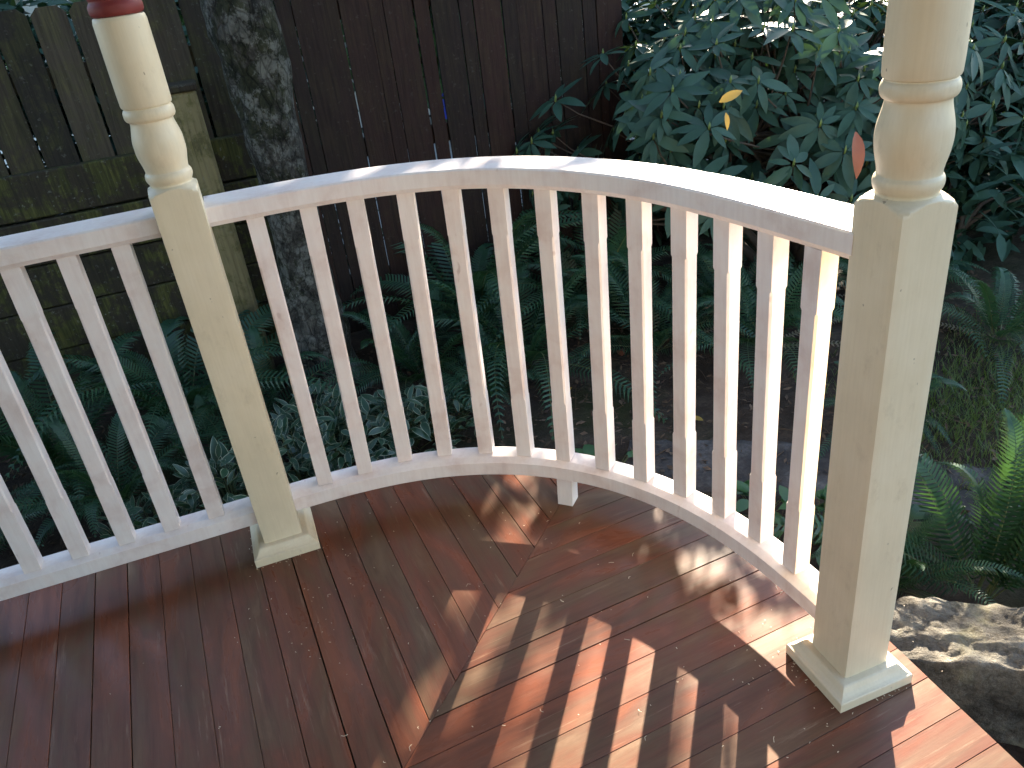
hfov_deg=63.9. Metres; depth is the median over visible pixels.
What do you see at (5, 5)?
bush
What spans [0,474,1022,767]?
porch deck
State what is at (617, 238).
sword fern
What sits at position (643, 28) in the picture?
bush
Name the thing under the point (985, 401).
grass
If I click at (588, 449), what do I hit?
leafy plant
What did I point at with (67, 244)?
straight railing
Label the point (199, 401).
sword fern
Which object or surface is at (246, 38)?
garden tree
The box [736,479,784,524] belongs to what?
leafy plant
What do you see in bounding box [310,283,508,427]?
sword fern
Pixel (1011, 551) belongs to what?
sword fern
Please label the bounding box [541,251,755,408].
sword fern
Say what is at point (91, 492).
sword fern
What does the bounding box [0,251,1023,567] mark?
leaf litter
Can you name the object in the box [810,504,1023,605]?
sword fern
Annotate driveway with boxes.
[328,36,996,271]
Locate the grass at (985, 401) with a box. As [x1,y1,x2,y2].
[793,298,1023,511]
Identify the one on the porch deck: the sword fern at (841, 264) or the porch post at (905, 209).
the porch post at (905, 209)
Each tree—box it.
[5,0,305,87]
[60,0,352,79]
[200,0,363,399]
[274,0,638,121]
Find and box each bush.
[0,0,378,274]
[477,0,971,251]
[586,0,686,245]
[848,125,1023,274]
[942,11,1023,233]
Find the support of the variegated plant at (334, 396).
on the ground at (1012, 263)
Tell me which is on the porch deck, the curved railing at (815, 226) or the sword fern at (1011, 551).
the curved railing at (815, 226)
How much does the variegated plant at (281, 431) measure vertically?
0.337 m
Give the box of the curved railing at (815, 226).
[203,156,853,618]
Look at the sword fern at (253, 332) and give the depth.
3.85 m
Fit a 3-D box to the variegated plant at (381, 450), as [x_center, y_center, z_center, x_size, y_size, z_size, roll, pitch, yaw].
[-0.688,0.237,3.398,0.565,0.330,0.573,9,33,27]
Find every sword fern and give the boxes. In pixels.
[0,300,338,480]
[0,330,216,519]
[0,461,107,553]
[10,404,228,547]
[120,394,293,497]
[149,326,377,473]
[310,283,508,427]
[329,208,609,359]
[399,255,666,438]
[415,323,550,412]
[476,200,713,353]
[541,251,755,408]
[654,235,845,338]
[659,243,936,391]
[773,406,1023,599]
[798,256,996,361]
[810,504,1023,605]
[818,361,966,458]
[940,266,1023,411]
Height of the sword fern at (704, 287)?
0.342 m
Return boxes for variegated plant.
[95,483,201,538]
[152,436,307,523]
[233,414,354,494]
[270,378,378,455]
[285,401,416,477]
[348,385,469,459]
[404,379,475,444]
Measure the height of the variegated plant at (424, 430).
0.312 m
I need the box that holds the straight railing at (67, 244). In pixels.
[0,207,257,600]
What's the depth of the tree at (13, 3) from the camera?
7.93 m
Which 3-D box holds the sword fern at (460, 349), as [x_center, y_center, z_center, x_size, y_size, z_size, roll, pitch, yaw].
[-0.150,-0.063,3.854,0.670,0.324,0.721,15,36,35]
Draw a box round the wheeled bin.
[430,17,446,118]
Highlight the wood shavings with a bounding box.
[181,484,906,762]
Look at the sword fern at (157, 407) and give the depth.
3.74 m
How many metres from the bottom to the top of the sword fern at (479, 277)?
0.715 m
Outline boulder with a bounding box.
[889,596,1023,747]
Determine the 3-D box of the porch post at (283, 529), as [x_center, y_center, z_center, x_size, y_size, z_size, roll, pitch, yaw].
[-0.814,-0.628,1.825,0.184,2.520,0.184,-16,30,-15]
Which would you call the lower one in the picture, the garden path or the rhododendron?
the garden path
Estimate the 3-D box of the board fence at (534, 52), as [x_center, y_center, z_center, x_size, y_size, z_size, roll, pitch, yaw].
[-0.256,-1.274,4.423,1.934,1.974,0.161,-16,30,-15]
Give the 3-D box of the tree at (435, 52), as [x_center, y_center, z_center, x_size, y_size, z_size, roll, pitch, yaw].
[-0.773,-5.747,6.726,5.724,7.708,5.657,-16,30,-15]
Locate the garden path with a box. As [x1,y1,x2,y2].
[625,439,1006,528]
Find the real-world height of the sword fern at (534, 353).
0.672 m
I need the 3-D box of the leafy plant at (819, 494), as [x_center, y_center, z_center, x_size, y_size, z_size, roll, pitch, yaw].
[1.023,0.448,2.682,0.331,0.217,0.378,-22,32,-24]
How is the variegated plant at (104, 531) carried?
on the ground at (1012, 263)
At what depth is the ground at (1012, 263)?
3.67 m
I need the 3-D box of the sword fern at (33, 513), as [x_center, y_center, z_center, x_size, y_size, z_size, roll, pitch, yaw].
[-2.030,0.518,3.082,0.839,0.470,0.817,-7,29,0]
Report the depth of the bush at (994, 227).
4.29 m
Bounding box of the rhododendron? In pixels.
[512,0,1023,264]
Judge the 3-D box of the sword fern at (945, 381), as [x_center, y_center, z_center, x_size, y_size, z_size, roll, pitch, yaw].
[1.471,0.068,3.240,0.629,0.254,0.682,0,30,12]
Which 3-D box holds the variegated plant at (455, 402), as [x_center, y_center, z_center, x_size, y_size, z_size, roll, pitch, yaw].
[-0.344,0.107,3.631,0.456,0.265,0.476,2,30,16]
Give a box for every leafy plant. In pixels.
[575,444,632,462]
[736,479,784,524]
[773,483,827,566]
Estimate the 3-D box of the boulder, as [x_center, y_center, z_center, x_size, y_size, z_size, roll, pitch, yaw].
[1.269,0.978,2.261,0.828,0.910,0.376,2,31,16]
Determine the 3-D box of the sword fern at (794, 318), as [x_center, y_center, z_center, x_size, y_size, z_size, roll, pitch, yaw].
[1.165,-0.371,3.785,1.250,0.456,1.281,-25,34,-29]
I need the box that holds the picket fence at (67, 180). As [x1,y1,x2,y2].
[0,0,280,415]
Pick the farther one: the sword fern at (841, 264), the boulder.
the sword fern at (841, 264)
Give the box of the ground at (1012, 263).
[0,115,1023,767]
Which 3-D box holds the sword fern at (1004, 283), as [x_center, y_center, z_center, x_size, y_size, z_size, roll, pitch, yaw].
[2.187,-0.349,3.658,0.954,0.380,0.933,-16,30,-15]
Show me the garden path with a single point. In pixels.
(704, 477)
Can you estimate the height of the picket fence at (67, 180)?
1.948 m
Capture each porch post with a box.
[86,0,320,567]
[786,0,974,712]
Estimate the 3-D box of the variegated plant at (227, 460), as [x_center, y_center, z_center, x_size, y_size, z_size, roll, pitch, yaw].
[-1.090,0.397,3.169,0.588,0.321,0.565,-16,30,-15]
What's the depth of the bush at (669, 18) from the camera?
5.06 m
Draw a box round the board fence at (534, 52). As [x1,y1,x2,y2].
[273,0,627,332]
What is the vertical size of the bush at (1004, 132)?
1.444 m
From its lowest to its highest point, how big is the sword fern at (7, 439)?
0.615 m

